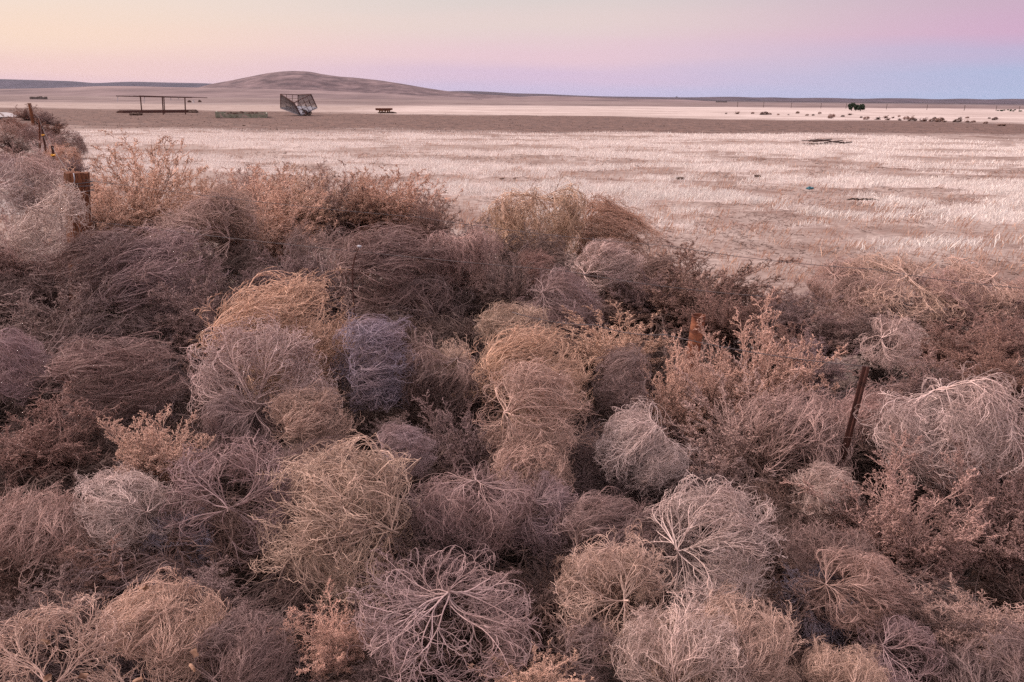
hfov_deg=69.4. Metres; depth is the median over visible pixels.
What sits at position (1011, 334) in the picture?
dry bush
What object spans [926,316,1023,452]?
buried tumbleweed
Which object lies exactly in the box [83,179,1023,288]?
fence wire
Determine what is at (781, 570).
buried tumbleweed
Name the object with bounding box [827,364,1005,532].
buried tumbleweed
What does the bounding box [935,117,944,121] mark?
shrub
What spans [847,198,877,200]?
broken branch
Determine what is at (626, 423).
tumbleweed
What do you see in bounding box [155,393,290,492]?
buried tumbleweed
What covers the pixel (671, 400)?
dry bush
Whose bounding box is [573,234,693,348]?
buried tumbleweed
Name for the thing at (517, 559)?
buried tumbleweed
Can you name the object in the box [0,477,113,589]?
tumbleweed
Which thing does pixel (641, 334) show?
fence wire
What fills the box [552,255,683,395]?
buried tumbleweed
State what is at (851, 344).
dry bush
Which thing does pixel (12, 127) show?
dry bush
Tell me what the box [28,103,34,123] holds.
wooden post
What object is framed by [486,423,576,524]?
tumbleweed
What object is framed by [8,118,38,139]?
dry bush
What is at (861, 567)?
tumbleweed
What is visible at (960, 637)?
dry bush
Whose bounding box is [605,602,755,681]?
tumbleweed
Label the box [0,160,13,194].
dry bush
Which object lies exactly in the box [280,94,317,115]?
cage trailer
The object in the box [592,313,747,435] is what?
buried tumbleweed
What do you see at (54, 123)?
dry bush
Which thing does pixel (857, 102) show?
ridge
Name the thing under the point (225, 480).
buried tumbleweed
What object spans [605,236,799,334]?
dry bush
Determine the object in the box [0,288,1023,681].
brush litter
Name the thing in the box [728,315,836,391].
buried tumbleweed
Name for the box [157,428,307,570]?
tumbleweed
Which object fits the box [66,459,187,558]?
tumbleweed
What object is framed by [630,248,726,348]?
buried tumbleweed
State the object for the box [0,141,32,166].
dry bush
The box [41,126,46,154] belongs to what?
steel post
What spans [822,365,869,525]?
steel post
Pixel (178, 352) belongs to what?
buried tumbleweed
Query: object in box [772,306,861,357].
dry bush
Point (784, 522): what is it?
dry bush
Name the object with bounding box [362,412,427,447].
dry bush
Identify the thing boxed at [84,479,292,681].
buried tumbleweed
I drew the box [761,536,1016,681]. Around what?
buried tumbleweed
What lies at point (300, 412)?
tumbleweed
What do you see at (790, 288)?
dry bush
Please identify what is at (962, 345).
dry bush
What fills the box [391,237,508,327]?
buried tumbleweed
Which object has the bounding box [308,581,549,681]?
buried tumbleweed
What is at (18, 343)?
tumbleweed
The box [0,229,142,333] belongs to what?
buried tumbleweed
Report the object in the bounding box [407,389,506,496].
dry bush
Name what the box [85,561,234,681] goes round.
tumbleweed
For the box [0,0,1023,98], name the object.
sky
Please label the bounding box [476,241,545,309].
dry bush
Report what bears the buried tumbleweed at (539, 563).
on the ground at (600, 113)
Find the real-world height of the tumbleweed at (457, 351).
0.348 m
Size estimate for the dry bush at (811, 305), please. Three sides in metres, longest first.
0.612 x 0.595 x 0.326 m
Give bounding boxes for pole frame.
[116,95,206,114]
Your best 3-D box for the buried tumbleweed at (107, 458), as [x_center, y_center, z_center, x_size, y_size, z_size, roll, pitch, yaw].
[-1.960,0.838,3.925,0.850,1.014,1.044,-36,3,25]
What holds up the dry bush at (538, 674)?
on the buried tumbleweed
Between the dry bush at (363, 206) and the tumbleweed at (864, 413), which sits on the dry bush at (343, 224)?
the dry bush at (363, 206)
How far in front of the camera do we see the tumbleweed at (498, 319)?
4.74 m
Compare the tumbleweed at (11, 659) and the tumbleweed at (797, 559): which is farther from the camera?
the tumbleweed at (797, 559)
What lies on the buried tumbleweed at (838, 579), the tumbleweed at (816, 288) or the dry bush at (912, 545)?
the dry bush at (912, 545)
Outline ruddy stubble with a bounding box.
[0,129,1023,311]
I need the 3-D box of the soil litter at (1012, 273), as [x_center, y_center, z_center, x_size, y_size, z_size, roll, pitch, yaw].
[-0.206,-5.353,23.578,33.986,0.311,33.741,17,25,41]
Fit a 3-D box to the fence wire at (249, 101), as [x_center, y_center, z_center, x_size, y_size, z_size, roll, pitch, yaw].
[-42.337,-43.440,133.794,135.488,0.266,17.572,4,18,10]
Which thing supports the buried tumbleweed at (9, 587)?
on the ground at (600, 113)
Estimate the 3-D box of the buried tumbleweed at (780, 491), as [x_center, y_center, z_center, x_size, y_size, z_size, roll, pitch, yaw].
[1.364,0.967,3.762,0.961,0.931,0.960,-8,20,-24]
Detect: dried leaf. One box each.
[41,639,49,644]
[42,674,51,681]
[77,672,87,678]
[132,676,143,681]
[139,584,148,591]
[189,663,195,671]
[190,647,198,657]
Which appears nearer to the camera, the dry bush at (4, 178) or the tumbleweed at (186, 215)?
the tumbleweed at (186, 215)
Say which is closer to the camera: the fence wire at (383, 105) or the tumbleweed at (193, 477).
the tumbleweed at (193, 477)
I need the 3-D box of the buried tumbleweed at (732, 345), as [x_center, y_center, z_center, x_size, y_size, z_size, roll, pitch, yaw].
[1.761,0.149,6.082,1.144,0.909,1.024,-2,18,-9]
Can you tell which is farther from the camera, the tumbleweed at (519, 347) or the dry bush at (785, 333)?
the dry bush at (785, 333)
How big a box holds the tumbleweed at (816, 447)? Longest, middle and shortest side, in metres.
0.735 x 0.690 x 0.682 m
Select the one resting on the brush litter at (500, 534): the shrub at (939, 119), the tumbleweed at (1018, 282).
the tumbleweed at (1018, 282)
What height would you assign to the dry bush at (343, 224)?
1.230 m
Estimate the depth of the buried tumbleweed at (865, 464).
3.88 m
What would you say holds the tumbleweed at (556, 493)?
on the buried tumbleweed at (539, 563)
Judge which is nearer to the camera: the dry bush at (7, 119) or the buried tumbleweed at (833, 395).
the buried tumbleweed at (833, 395)
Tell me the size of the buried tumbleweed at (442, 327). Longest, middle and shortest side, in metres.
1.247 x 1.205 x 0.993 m
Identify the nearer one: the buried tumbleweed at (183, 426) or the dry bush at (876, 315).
the buried tumbleweed at (183, 426)
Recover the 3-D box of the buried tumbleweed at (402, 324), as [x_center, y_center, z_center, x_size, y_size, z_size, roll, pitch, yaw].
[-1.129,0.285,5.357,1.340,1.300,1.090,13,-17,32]
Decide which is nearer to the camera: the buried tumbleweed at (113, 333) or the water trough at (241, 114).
the buried tumbleweed at (113, 333)
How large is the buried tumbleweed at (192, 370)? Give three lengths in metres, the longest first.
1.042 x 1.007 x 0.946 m
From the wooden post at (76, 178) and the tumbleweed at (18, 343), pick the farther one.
the wooden post at (76, 178)
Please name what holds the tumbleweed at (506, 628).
on the buried tumbleweed
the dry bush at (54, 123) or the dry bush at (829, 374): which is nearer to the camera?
the dry bush at (829, 374)
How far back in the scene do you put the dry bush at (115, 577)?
2.86 m
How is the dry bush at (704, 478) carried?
on the buried tumbleweed at (781, 570)
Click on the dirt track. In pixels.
(6, 114)
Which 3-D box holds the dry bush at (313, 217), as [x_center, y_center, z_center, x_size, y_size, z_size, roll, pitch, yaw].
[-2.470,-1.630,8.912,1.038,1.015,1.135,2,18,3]
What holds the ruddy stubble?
on the ground at (600, 113)
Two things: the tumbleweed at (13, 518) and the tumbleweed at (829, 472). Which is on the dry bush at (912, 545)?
the tumbleweed at (829, 472)
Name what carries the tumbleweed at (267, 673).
on the buried tumbleweed at (280, 594)
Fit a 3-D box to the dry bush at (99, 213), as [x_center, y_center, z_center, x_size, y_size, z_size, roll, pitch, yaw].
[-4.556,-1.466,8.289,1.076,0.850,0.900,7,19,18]
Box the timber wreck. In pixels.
[799,139,851,144]
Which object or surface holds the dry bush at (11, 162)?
on the ground at (600, 113)
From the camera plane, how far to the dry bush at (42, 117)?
54.16 m
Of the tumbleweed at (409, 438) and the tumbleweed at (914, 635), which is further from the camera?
the tumbleweed at (409, 438)
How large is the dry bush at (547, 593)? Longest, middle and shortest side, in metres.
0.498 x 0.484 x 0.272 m
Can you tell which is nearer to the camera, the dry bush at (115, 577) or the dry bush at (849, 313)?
the dry bush at (115, 577)
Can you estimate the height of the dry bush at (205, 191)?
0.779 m
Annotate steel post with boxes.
[38,118,40,153]
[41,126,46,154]
[50,146,62,228]
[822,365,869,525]
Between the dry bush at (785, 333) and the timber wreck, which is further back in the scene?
the timber wreck
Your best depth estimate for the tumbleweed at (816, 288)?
6.41 m
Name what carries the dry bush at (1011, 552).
on the buried tumbleweed at (999, 603)
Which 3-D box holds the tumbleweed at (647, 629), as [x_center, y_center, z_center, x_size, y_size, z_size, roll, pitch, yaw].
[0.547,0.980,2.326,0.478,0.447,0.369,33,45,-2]
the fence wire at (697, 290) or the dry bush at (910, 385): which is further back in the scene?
the fence wire at (697, 290)
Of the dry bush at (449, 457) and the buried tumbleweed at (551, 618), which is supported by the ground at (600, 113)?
the buried tumbleweed at (551, 618)
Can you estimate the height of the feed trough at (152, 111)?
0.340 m
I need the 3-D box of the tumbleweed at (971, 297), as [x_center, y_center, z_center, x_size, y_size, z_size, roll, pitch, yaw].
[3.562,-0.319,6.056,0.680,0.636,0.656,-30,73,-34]
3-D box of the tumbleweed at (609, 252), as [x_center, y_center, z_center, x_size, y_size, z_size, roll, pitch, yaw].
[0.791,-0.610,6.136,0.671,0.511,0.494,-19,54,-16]
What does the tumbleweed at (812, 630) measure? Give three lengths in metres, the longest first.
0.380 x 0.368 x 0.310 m
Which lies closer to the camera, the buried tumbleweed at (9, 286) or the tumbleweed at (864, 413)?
the tumbleweed at (864, 413)
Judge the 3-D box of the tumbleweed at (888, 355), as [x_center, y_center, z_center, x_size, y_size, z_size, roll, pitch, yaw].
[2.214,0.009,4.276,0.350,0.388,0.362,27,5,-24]
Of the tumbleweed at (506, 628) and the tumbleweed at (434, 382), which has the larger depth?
the tumbleweed at (434, 382)
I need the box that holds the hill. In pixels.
[198,71,516,98]
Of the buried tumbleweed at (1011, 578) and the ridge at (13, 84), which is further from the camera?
the ridge at (13, 84)
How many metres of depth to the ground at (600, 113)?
33.56 m
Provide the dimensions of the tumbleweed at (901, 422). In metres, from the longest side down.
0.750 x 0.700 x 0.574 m
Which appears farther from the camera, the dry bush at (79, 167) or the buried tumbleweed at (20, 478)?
the dry bush at (79, 167)
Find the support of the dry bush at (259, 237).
on the buried tumbleweed at (237, 263)
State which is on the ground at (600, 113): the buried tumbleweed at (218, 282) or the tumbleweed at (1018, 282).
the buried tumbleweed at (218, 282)
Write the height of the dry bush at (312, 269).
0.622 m
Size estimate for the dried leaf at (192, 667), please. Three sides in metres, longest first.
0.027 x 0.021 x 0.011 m
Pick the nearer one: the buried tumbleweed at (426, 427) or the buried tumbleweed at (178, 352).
the buried tumbleweed at (426, 427)
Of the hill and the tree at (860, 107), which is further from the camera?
the hill
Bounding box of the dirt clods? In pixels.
[11,110,1020,138]
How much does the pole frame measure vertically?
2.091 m
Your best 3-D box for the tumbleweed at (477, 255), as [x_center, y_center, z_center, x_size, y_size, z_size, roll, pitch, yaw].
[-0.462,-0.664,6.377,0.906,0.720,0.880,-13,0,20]
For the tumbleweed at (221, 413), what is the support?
on the buried tumbleweed at (225, 480)
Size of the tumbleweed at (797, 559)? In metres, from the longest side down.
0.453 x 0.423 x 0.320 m
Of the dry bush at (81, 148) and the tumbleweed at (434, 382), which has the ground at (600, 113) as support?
the dry bush at (81, 148)
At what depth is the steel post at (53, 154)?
12.55 m
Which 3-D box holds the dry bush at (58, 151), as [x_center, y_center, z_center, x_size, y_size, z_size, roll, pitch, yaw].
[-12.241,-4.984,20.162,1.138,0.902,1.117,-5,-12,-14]
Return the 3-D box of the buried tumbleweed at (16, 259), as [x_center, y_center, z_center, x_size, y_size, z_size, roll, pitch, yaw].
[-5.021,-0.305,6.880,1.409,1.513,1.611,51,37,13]
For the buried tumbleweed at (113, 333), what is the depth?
5.12 m
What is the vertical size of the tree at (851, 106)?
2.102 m
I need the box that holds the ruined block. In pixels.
[29,96,47,98]
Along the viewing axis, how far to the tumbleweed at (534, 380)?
3.51 m
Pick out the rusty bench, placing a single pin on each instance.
(384, 109)
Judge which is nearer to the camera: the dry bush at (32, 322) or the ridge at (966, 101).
the dry bush at (32, 322)
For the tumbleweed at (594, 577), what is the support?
on the buried tumbleweed at (551, 618)
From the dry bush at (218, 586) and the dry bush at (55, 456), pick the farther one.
the dry bush at (55, 456)
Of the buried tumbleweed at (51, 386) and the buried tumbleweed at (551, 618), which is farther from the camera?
the buried tumbleweed at (51, 386)
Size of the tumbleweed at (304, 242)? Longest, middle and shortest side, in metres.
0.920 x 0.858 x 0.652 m
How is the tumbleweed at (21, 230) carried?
on the tumbleweed at (85, 244)
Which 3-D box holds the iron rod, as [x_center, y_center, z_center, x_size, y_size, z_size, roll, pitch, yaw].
[-1.075,-0.023,5.260,0.083,1.334,0.024,1,18,0]
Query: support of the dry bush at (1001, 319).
on the buried tumbleweed at (1022, 408)
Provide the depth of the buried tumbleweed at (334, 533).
3.56 m
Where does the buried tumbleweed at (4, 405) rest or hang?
on the ground at (600, 113)
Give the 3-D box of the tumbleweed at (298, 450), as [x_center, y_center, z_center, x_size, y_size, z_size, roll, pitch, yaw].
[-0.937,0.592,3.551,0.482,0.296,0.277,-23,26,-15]
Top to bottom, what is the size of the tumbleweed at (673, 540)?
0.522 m
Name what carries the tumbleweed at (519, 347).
on the buried tumbleweed at (517, 559)
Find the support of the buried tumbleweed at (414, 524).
on the ground at (600, 113)
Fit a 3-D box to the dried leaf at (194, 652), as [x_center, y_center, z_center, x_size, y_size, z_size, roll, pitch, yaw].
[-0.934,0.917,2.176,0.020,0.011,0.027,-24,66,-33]
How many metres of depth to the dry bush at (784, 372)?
4.35 m
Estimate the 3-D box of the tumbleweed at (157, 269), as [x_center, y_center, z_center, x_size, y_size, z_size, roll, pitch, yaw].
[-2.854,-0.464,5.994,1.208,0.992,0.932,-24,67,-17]
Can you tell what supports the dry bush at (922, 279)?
on the ground at (600, 113)
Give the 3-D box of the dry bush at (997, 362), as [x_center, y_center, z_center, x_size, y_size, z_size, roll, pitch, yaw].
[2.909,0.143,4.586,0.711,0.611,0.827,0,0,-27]
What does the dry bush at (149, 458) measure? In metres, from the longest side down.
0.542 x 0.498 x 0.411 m
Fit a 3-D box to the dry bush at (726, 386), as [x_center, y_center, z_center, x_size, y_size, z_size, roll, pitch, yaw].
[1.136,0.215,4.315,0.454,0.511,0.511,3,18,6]
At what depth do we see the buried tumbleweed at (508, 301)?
5.96 m
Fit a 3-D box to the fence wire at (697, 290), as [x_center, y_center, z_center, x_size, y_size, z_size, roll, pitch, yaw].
[-0.889,-0.650,5.571,5.392,0.248,0.072,5,19,13]
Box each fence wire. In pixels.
[18,98,578,105]
[54,101,640,108]
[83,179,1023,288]
[90,221,765,296]
[512,312,861,365]
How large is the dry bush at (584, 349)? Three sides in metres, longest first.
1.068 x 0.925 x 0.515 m
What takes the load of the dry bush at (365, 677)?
on the buried tumbleweed at (479, 645)
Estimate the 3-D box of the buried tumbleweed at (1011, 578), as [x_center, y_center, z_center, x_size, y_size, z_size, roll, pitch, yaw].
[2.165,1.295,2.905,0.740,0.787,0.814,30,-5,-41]
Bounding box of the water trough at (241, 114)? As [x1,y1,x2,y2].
[215,111,267,117]
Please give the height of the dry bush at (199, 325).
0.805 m
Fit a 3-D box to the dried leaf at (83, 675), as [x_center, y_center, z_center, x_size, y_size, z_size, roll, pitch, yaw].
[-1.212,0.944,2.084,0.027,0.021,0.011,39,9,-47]
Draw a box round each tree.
[848,103,855,110]
[857,104,864,110]
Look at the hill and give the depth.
1220.94 m
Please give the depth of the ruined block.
257.03 m
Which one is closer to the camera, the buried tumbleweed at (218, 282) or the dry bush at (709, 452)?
the dry bush at (709, 452)
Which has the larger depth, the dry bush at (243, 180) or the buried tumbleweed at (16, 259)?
the dry bush at (243, 180)
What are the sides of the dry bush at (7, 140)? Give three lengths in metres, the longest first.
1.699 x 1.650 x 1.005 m
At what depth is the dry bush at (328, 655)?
2.44 m
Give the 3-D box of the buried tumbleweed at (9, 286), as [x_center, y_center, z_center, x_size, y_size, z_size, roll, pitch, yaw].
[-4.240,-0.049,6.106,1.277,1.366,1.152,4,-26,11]
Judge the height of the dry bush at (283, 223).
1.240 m
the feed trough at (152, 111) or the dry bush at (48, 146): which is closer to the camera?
the dry bush at (48, 146)
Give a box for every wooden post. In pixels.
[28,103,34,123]
[64,171,94,327]
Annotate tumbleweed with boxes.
[0,149,70,220]
[0,153,40,224]
[0,171,94,263]
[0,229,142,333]
[0,230,60,322]
[0,260,65,341]
[0,291,215,440]
[0,325,53,407]
[0,333,119,492]
[0,395,38,431]
[0,415,125,571]
[0,456,132,615]
[0,473,43,581]
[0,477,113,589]
[0,539,229,681]
[0,541,93,681]
[0,583,140,681]
[20,325,198,430]
[23,222,155,317]
[26,289,172,387]
[29,415,223,575]
[38,371,154,481]
[51,228,191,354]
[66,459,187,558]
[81,221,237,337]
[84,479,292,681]
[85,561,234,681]
[133,507,222,580]
[136,251,262,400]
[142,186,261,276]
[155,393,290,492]
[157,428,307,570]
[158,554,384,681]
[167,232,290,351]
[167,341,274,440]
[173,434,342,554]
[179,305,343,457]
[188,593,302,681]
[190,266,367,412]
[191,181,266,243]
[197,383,294,477]
[217,240,374,388]
[227,495,366,656]
[241,477,443,610]
[247,429,426,616]
[259,372,364,467]
[270,430,360,502]
[277,218,357,274]
[282,245,341,345]
[287,360,412,490]
[302,300,445,433]
[307,218,465,324]
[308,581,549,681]
[327,307,431,414]
[337,542,544,681]
[340,487,543,681]
[341,260,488,390]
[372,357,548,498]
[372,420,442,486]
[379,304,499,436]
[386,326,498,434]
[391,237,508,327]
[394,410,582,577]
[402,451,537,567]
[410,220,507,297]
[422,333,472,377]
[445,283,589,373]
[453,320,601,434]
[456,222,586,339]
[461,527,701,681]
[468,354,603,465]
[472,298,556,368]
[475,172,589,259]
[486,315,630,438]
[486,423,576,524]
[495,359,619,475]
[496,469,581,563]
[497,499,652,677]
[512,260,609,342]
[516,245,559,298]
[522,406,703,581]
[539,615,623,681]
[541,485,664,594]
[548,548,655,612]
[550,519,679,678]
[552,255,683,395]
[564,237,646,297]
[567,191,666,264]
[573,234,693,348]
[588,340,654,418]
[591,396,699,501]
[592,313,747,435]
[602,380,749,511]
[603,583,764,681]
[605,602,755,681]
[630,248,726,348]
[630,469,788,614]
[643,471,813,620]
[660,559,860,681]
[663,321,767,372]
[674,579,812,681]
[695,445,873,602]
[710,379,885,506]
[723,379,869,508]
[725,499,959,678]
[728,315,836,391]
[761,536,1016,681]
[764,559,864,650]
[769,511,884,579]
[780,417,965,574]
[786,459,865,521]
[787,544,930,643]
[793,634,895,681]
[804,256,869,315]
[822,265,912,327]
[824,382,924,473]
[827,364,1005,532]
[833,339,935,400]
[835,246,971,334]
[848,611,949,681]
[853,311,924,376]
[853,361,1023,495]
[866,419,1023,586]
[905,266,995,342]
[918,607,1023,681]
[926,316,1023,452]
[927,246,1023,327]
[933,494,1023,627]
[976,378,1023,492]
[978,274,1023,327]
[979,545,1023,628]
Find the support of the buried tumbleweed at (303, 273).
on the ground at (600, 113)
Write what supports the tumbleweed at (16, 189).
on the ground at (600, 113)
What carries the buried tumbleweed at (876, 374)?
on the ground at (600, 113)
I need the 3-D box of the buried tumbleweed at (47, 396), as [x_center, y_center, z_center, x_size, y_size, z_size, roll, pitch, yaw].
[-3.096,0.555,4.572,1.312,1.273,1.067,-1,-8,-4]
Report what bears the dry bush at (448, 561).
on the buried tumbleweed at (479, 645)
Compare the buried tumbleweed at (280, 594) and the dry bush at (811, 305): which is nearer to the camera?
the buried tumbleweed at (280, 594)
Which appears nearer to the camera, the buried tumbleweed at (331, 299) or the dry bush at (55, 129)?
the buried tumbleweed at (331, 299)
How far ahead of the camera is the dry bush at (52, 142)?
26.74 m
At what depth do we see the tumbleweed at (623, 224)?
7.74 m
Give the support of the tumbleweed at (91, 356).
on the buried tumbleweed at (51, 386)
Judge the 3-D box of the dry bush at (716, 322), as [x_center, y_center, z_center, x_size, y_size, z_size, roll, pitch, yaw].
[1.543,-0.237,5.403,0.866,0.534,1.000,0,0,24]
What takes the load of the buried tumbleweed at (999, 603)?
on the ground at (600, 113)
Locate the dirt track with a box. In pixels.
[0,112,16,116]
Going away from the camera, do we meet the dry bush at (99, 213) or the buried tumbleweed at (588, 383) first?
the buried tumbleweed at (588, 383)
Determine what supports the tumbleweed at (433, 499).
on the buried tumbleweed at (414, 524)
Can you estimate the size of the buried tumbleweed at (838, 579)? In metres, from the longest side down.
0.946 x 0.944 x 0.815 m
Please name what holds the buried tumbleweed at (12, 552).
on the ground at (600, 113)
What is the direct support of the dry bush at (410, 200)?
on the ground at (600, 113)
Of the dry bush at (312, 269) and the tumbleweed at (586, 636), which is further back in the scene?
the dry bush at (312, 269)
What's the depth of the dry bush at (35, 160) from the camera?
18.40 m
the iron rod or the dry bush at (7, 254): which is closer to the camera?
the iron rod
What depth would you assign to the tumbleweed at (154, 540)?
3.07 m
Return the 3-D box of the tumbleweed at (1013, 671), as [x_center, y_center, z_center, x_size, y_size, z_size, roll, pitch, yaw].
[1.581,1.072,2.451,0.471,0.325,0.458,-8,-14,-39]
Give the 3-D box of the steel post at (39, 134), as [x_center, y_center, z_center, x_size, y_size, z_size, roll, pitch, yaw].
[-16.690,-7.120,26.144,0.279,1.438,0.054,1,18,0]
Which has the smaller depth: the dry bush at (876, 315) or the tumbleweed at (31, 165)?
the dry bush at (876, 315)
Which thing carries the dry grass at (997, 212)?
on the ground at (600, 113)
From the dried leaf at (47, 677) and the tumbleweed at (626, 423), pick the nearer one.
the dried leaf at (47, 677)
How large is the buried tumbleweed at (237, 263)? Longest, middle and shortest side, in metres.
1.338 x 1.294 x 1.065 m
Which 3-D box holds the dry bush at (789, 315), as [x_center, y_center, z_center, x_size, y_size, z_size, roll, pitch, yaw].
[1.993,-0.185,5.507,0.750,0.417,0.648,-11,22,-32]
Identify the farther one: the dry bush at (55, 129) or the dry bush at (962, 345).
the dry bush at (55, 129)
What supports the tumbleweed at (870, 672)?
on the brush litter at (500, 534)
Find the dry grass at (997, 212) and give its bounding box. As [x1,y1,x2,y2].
[0,126,1023,256]
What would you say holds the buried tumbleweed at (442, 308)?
on the ground at (600, 113)
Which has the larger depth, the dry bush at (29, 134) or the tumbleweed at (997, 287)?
the dry bush at (29, 134)
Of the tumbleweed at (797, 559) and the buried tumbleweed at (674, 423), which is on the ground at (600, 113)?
the buried tumbleweed at (674, 423)
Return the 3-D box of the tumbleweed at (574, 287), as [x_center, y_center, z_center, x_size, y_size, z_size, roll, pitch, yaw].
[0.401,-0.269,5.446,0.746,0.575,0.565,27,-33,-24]
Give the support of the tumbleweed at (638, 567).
on the tumbleweed at (659, 676)
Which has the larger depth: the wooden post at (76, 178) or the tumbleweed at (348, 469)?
the wooden post at (76, 178)
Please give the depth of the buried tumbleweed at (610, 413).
4.72 m
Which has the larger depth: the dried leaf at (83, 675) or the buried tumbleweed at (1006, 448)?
the buried tumbleweed at (1006, 448)
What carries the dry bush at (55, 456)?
on the buried tumbleweed at (20, 478)
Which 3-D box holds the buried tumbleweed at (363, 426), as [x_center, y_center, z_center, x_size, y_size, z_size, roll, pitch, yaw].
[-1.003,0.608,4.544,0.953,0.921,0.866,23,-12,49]
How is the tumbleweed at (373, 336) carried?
on the buried tumbleweed at (363, 426)
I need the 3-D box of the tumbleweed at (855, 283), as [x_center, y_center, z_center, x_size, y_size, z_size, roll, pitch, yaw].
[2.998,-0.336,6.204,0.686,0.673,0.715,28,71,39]
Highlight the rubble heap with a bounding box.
[129,112,142,114]
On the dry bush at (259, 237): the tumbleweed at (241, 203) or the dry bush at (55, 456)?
the tumbleweed at (241, 203)
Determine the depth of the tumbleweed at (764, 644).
2.38 m
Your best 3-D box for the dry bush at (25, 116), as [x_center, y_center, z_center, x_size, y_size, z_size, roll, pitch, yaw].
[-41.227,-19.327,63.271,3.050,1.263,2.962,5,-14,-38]
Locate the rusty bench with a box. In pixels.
[375,108,395,112]
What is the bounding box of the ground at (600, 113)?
[0,95,1023,681]
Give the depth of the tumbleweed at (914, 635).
2.46 m
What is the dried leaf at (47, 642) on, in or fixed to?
on the tumbleweed at (11, 659)
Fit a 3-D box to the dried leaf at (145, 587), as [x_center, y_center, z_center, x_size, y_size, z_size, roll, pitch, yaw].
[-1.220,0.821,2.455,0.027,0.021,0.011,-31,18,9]
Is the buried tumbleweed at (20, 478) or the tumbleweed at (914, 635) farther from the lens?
the buried tumbleweed at (20, 478)
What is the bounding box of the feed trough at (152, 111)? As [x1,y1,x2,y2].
[117,110,188,112]
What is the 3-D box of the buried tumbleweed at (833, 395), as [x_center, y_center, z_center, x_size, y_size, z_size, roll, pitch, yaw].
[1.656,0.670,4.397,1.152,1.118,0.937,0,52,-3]
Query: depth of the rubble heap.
83.20 m
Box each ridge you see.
[0,79,209,88]
[452,91,1023,103]
[698,100,962,103]
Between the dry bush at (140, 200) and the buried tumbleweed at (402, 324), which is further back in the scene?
the dry bush at (140, 200)
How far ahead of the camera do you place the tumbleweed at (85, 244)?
5.69 m
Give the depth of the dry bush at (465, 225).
8.23 m
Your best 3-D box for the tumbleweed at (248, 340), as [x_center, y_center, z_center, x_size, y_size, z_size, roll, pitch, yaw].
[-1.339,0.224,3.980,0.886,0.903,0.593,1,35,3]
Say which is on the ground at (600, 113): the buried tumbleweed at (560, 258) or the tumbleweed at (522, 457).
the buried tumbleweed at (560, 258)
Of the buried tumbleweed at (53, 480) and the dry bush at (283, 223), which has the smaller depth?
the buried tumbleweed at (53, 480)
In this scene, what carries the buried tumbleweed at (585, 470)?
on the ground at (600, 113)
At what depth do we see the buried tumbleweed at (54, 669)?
2.79 m
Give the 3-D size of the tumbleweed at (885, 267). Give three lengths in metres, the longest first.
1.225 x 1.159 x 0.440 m
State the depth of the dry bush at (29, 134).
29.74 m
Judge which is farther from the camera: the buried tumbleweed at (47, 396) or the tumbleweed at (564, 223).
the tumbleweed at (564, 223)
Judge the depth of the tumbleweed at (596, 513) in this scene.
2.92 m
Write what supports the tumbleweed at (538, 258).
on the buried tumbleweed at (508, 301)
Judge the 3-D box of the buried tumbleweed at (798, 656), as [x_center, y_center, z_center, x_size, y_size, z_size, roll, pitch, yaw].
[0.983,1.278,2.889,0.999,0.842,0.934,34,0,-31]
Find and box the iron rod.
[352,245,360,364]
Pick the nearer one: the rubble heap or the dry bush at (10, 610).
the dry bush at (10, 610)
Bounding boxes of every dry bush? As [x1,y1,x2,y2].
[0,110,36,131]
[0,119,24,142]
[0,131,38,155]
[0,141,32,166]
[0,153,23,187]
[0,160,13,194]
[0,207,65,285]
[0,273,151,376]
[0,381,126,495]
[0,559,117,663]
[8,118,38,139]
[10,103,47,120]
[17,124,54,147]
[24,153,51,174]
[26,106,58,124]
[27,135,65,157]
[28,118,73,137]
[36,130,66,148]
[36,533,164,599]
[42,141,87,170]
[49,119,66,128]
[52,173,157,242]
[53,127,88,157]
[60,128,213,248]
[60,154,93,173]
[96,403,215,484]
[125,268,299,360]
[134,554,268,624]
[157,175,227,243]
[195,161,337,264]
[197,189,277,255]
[198,164,289,215]
[231,239,339,309]
[254,162,348,239]
[266,576,383,680]
[282,157,391,248]
[312,648,421,681]
[328,166,404,226]
[347,164,463,236]
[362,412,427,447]
[387,541,521,610]
[391,185,461,245]
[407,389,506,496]
[425,216,493,247]
[466,639,593,681]
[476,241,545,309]
[484,561,588,634]
[548,300,678,374]
[599,267,683,318]
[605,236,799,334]
[623,327,747,447]
[644,444,776,531]
[652,355,829,495]
[660,272,785,343]
[667,334,745,420]
[682,286,847,433]
[718,276,810,318]
[742,284,842,340]
[750,315,831,367]
[753,492,828,551]
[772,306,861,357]
[774,327,866,393]
[778,288,823,321]
[779,426,1007,590]
[794,293,889,336]
[808,306,949,358]
[833,299,949,342]
[839,347,980,414]
[841,276,1023,331]
[882,309,1023,366]
[889,572,1023,670]
[917,422,1023,574]
[919,314,1023,411]
[930,303,1023,343]
[943,302,1023,359]
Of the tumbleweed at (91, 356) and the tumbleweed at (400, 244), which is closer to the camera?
the tumbleweed at (91, 356)
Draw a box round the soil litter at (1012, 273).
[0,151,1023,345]
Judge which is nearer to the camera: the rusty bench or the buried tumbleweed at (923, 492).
the buried tumbleweed at (923, 492)
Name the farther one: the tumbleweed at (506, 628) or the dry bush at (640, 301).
the dry bush at (640, 301)
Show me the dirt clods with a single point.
(512, 123)
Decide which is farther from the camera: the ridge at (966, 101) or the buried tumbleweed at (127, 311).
the ridge at (966, 101)
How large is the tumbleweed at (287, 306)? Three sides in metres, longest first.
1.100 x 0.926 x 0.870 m

